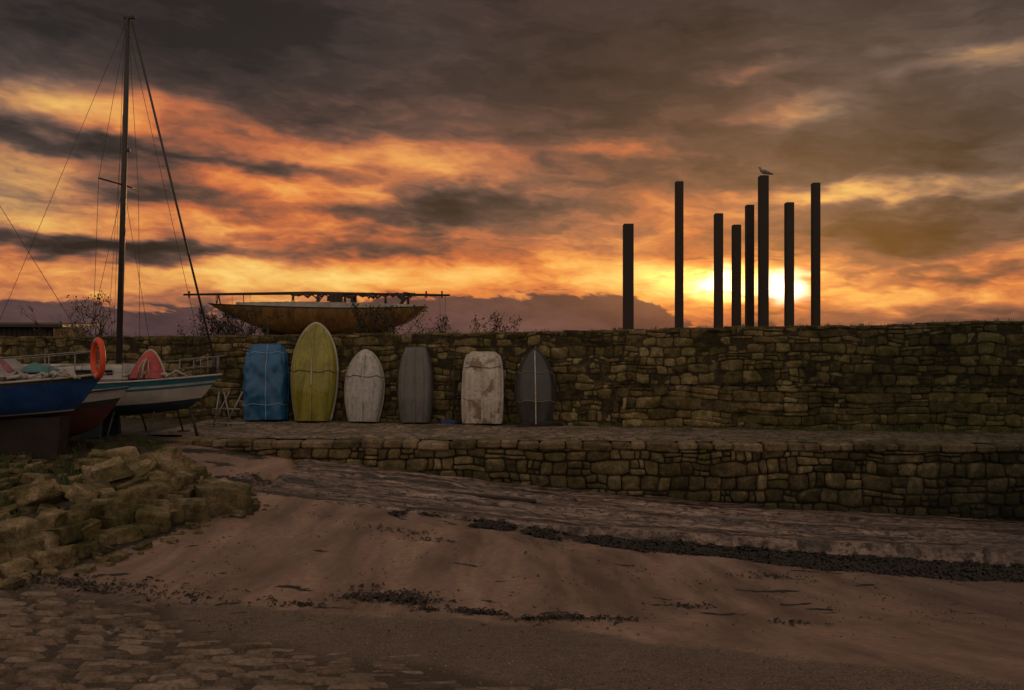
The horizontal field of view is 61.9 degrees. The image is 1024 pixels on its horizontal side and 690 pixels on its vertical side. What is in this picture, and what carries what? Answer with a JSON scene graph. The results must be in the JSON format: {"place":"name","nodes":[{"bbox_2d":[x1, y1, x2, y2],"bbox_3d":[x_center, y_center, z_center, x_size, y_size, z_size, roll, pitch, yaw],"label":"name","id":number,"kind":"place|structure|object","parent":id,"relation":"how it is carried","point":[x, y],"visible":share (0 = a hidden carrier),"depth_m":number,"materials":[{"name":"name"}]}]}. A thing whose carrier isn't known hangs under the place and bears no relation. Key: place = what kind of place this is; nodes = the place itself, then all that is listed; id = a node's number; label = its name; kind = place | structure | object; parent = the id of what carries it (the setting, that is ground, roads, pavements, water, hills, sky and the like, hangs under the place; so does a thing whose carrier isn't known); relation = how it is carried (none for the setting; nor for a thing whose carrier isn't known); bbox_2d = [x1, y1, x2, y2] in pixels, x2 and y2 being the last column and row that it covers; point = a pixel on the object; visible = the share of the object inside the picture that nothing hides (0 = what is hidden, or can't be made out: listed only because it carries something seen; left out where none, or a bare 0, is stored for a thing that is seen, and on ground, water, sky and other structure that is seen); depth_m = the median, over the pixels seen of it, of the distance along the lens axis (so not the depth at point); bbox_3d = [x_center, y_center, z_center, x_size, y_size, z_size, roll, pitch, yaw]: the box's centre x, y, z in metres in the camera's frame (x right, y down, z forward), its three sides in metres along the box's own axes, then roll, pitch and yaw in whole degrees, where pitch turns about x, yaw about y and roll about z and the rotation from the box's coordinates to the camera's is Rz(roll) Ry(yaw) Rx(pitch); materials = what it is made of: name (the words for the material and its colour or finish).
{"place":"outdoors","nodes":[
{"label":"outdoors","id":0,"kind":"place"},
{"bbox_2d":[0,322,98,336],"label":"timber shed","id":1,"kind":"structure","parent":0,"point":[14,329],"depth_m":33.27,"materials":[{"name":"brown wood"}]},
{"bbox_2d":[0,417,1023,689],"bbox_3d":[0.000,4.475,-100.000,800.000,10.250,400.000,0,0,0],"label":"ground","id":2,"kind":"structure","parent":0,"point":[966,645],"depth_m":11.34,"materials":[{"name":"brown sand"}]},
{"bbox_2d":[0,206,107,459],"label":"blue boat","id":3,"kind":"object","parent":2,"relation":"on","point":[35,397],"visible":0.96,"depth_m":19.37,"materials":[{"name":"paint"}]},
{"bbox_2d":[90,337,105,378],"bbox_3d":[-9.339,0.300,19.249,0.140,0.948,0.717,0,0,-45],"label":"lifebuoy","id":4,"kind":"object","parent":3,"relation":"attached to","point":[98,342],"visible":1,"depth_m":19.14,"materials":[{"name":"orange plastic"}]},
{"bbox_2d":[20,291,115,363],"bbox_3d":[-16.062,0.012,31.785,4.092,3.999,3.292,0,0,45],"label":"bush","id":5,"kind":"object","parent":2,"relation":"on","point":[101,324],"visible":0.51,"depth_m":31.65,"materials":[{"name":"brown plant"}]},
{"bbox_2d":[54,386,129,448],"bbox_3d":[-12.370,1.780,21.700,5.270,1.810,1.976,0,0,0],"label":"red bottomed boat","id":6,"kind":"object","parent":2,"relation":"on","point":[93,410],"visible":0.31,"depth_m":21.49,"materials":[{"name":"paint"}]},
{"bbox_2d":[0,9,225,442],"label":"white sailing yacht","id":7,"kind":"object","parent":2,"relation":"on","point":[144,395],"visible":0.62,"depth_m":24.27,"materials":[{"name":"paint"}]},
{"bbox_2d":[64,370,112,374],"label":"cabin windows","id":8,"kind":"structure","parent":7,"relation":"in","point":[108,372],"depth_m":23.67,"materials":[{"name":"glass"}]},
{"bbox_2d":[129,349,166,377],"bbox_3d":[-10.200,0.520,23.845,1.058,0.827,0.569,0,0,0],"label":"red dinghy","id":9,"kind":"object","parent":7,"relation":"on","point":[151,357],"visible":0.98,"depth_m":23.77,"materials":[{"name":"paint"}]},
{"bbox_2d":[0,446,269,588],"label":"rock bank","id":10,"kind":"object","parent":2,"relation":"on","point":[121,495],"visible":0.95,"depth_m":14.68,"materials":[{"name":"beige stone"}]},
{"bbox_2d":[177,307,295,335],"bbox_3d":[-10.413,0.275,32.198,4.037,3.474,2.512,0,0,18],"label":"bush","id":11,"kind":"object","parent":2,"relation":"on","point":[226,325],"visible":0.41,"depth_m":32.27,"materials":[{"name":"brown plant"}]},
{"bbox_2d":[0,590,572,689],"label":"cobblestones","id":12,"kind":"structure","parent":2,"relation":"on","point":[35,674],"depth_m":7.61,"materials":[{"name":"stone"}]},
{"bbox_2d":[183,291,449,334],"bbox_3d":[-8.650,-0.188,38.000,11.801,4.405,3.316,0,0,0],"label":"wooden yacht","id":13,"kind":"object","parent":2,"relation":"on","point":[334,315],"visible":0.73,"depth_m":37.25,"materials":[{"name":"paint"}]},
{"bbox_2d":[341,302,428,344],"bbox_3d":[-4.509,0.232,30.647,3.190,3.548,3.524,0,0,0],"label":"bush","id":14,"kind":"object","parent":2,"relation":"on","point":[375,314],"visible":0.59,"depth_m":30.44,"materials":[{"name":"brown plant"}]},
{"bbox_2d":[414,315,452,332],"bbox_3d":[-2.770,0.453,30.805,2.211,3.111,1.482,0,0,39],"label":"bush","id":15,"kind":"object","parent":2,"relation":"on","point":[441,325],"visible":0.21,"depth_m":30.39,"materials":[{"name":"brown plant"}]},
{"bbox_2d":[458,310,521,332],"bbox_3d":[-0.827,0.366,30.831,2.618,3.282,2.380,0,0,-21],"label":"bush","id":16,"kind":"object","parent":2,"relation":"on","point":[495,328],"visible":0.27,"depth_m":31.14,"materials":[{"name":"brown plant"}]},
{"bbox_2d":[0,323,1023,442],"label":"stone wall","id":17,"kind":"structure","parent":2,"relation":"on","point":[707,339],"depth_m":27.55,"materials":[{"name":"brown stone"}]},
{"bbox_2d":[0,321,1023,425],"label":"face stones","id":18,"kind":"object","parent":17,"relation":"attached to","point":[735,375],"visible":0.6,"depth_m":27.34,"materials":[{"name":"brown stone"}]},
{"bbox_2d":[0,321,1023,338],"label":"capping stones","id":19,"kind":"object","parent":17,"relation":"on","point":[564,331],"visible":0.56,"depth_m":28.23,"materials":[{"name":"stone"}]},
{"bbox_2d":[11,470,1023,634],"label":"seaweed","id":20,"kind":"object","parent":2,"relation":"on","point":[852,564],"visible":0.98,"depth_m":16.07,"materials":[{"name":"black plant"}]},
{"bbox_2d":[12,493,1023,689],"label":"pebbles","id":21,"kind":"object","parent":2,"relation":"on","point":[569,676],"visible":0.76,"depth_m":8.50,"materials":[{"name":"stone"}]},
{"bbox_2d":[149,419,1023,521],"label":"stone quay","id":22,"kind":"structure","parent":2,"relation":"on","point":[923,474],"depth_m":22.63,"materials":[{"name":"brown stone"}]},
{"bbox_2d":[204,391,245,426],"bbox_3d":[-9.160,2.050,27.311,1.300,1.121,0.397,0,0,-5],"label":"boat trailer frame","id":23,"kind":"object","parent":22,"relation":"on","point":[227,409],"visible":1,"depth_m":27.29,"materials":[{"name":"metal"}]},
{"bbox_2d":[242,343,288,420],"bbox_3d":[-8.444,1.268,29.131,1.598,2.640,0.808,0,0,0],"label":"dinghy under blue tarpaulin","id":24,"kind":"object","parent":22,"relation":"on","point":[265,388],"visible":1,"depth_m":28.93,"materials":[{"name":"blue fabric"}]},
{"bbox_2d":[291,322,338,420],"bbox_3d":[-6.708,0.900,28.800,1.624,3.377,0.891,0,0,0],"label":"lime dinghy","id":25,"kind":"object","parent":22,"relation":"on","point":[314,376],"visible":1,"depth_m":28.61,"materials":[{"name":"paint"}]},
{"bbox_2d":[344,349,384,421],"bbox_3d":[-4.963,1.360,28.523,1.361,2.453,0.769,0,0,0],"label":"white dinghy","id":26,"kind":"object","parent":22,"relation":"on","point":[364,389],"visible":1,"depth_m":28.39,"materials":[{"name":"paint"}]},
{"bbox_2d":[397,346,433,422],"bbox_3d":[-3.210,1.316,28.205,1.200,2.532,0.765,0,0,0],"label":"grey pram dinghy","id":27,"kind":"object","parent":22,"relation":"on","point":[415,391],"visible":1,"depth_m":28.07,"materials":[{"name":"paint"}]},
{"bbox_2d":[431,419,462,423],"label":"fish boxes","id":28,"kind":"object","parent":22,"relation":"on","point":[448,421],"visible":0.94,"depth_m":28.03,"materials":[{"name":"blue plastic"}]},
{"bbox_2d":[446,352,461,419],"bbox_3d":[-1.919,1.425,28.264,0.543,2.356,0.288,0,0,-14],"label":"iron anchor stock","id":29,"kind":"object","parent":22,"relation":"on","point":[454,365],"visible":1,"depth_m":28.25,"materials":[{"name":"black metal"}]},
{"bbox_2d":[461,351,503,423],"bbox_3d":[-0.959,1.395,27.806,1.400,2.375,0.760,0,0,0],"label":"cream pram dinghy","id":30,"kind":"object","parent":22,"relation":"on","point":[482,396],"visible":1,"depth_m":27.65,"materials":[{"name":"paint"}]},
{"bbox_2d":[515,348,554,423],"bbox_3d":[0.749,1.340,27.476,1.321,2.488,0.797,0,0,0],"label":"black dinghy","id":31,"kind":"object","parent":22,"relation":"on","point":[534,390],"visible":0.99,"depth_m":27.33,"materials":[{"name":"paint"}]},
{"bbox_2d":[517,421,563,425],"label":"timber planks","id":32,"kind":"object","parent":22,"relation":"on","point":[545,423],"visible":1,"depth_m":27.19,"materials":[{"name":"brown wood"}]},
{"bbox_2d":[613,384,1023,443],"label":"plinth stones","id":33,"kind":"object","parent":22,"relation":"on","point":[907,415],"visible":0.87,"depth_m":26.16,"materials":[{"name":"brown stone"}]},
{"bbox_2d":[620,383,1023,387],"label":"ledge moss","id":34,"kind":"object","parent":33,"relation":"on","point":[844,385],"visible":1,"depth_m":26.10,"materials":[{"name":"green plant"}]},
{"bbox_2d":[624,385,1023,430],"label":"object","id":35,"kind":"object","parent":22,"relation":"on","point":[734,418],"visible":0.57,"depth_m":26.36,"materials":[{"name":"brown stone"}]},
{"bbox_2d":[623,224,633,329],"bbox_3d":[4.220,-1.045,31.000,0.648,6.690,0.648,0,0,0],"label":"timber post","id":36,"kind":"object","parent":2,"relation":"on","point":[628,275],"visible":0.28,"depth_m":30.83,"materials":[{"name":"brown wood"}]},
{"bbox_2d":[258,458,1023,566],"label":"slipway","id":37,"kind":"structure","parent":2,"relation":"on","point":[695,519],"depth_m":20.22,"materials":[{"name":"grey stone"}]},
{"bbox_2d":[446,491,536,502],"bbox_3d":[-0.500,3.680,20.700,2.194,0.264,0.180,0,0,2],"label":"driftwood plank","id":38,"kind":"object","parent":37,"relation":"on","point":[504,497],"visible":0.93,"depth_m":20.62,"materials":[{"name":"brown wood"}]},
{"bbox_2d":[675,181,683,327],"bbox_3d":[6.187,-1.872,31.600,0.532,8.345,0.532,0,0,0],"label":"timber post","id":39,"kind":"object","parent":2,"relation":"on","point":[679,253],"visible":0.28,"depth_m":31.46,"materials":[{"name":"brown wood"}]},
{"bbox_2d":[714,213,722,327],"bbox_3d":[7.355,-1.189,30.400,0.530,6.978,0.530,0,0,0],"label":"timber post","id":40,"kind":"object","parent":2,"relation":"on","point":[718,269],"visible":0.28,"depth_m":30.26,"materials":[{"name":"brown wood"}]},
{"bbox_2d":[731,224,740,325],"bbox_3d":[8.203,-1.044,31.200,0.544,6.688,0.543,0,0,0],"label":"timber post","id":41,"kind":"object","parent":2,"relation":"on","point":[735,274],"visible":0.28,"depth_m":31.05,"materials":[{"name":"brown wood"}]},
{"bbox_2d":[745,205,753,326],"bbox_3d":[8.881,-1.464,31.900,0.519,7.528,0.519,0,0,0],"label":"timber post","id":42,"kind":"object","parent":2,"relation":"on","point":[749,265],"visible":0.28,"depth_m":31.76,"materials":[{"name":"brown wood"}]},
{"bbox_2d":[758,175,768,326],"bbox_3d":[9.130,-1.920,31.000,0.594,8.440,0.594,0,0,0],"label":"timber post","id":43,"kind":"object","parent":2,"relation":"on","point":[763,250],"visible":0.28,"depth_m":30.84,"materials":[{"name":"brown wood"}]},
{"bbox_2d":[758,166,772,174],"bbox_3d":[9.205,-6.315,31.000,0.610,0.346,0.180,0,0,0],"label":"gull","id":44,"kind":"object","parent":43,"relation":"on","point":[763,171],"visible":1,"depth_m":30.95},
{"bbox_2d":[784,202,793,325],"bbox_3d":[9.940,-1.402,30.600,0.533,7.403,0.533,0,0,0],"label":"timber post","id":45,"kind":"object","parent":2,"relation":"on","point":[788,263],"visible":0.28,"depth_m":30.46,"materials":[{"name":"brown wood"}]},
{"bbox_2d":[811,182,820,325],"bbox_3d":[11.172,-1.828,31.400,0.510,8.256,0.511,0,0,0],"label":"timber post","id":46,"kind":"object","parent":2,"relation":"on","point":[815,254],"visible":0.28,"depth_m":31.26,"materials":[{"name":"brown wood"}]},
{"bbox_2d":[0,318,1023,517],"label":"grass","id":47,"kind":"structure","parent":0,"point":[153,444],"depth_m":22.99,"materials":[{"name":"green plant"}]},
{"bbox_2d":[0,0,1023,336],"label":"sky","id":48,"kind":"structure","parent":0,"point":[491,156],"materials":[{"name":"orange"}]}
]}

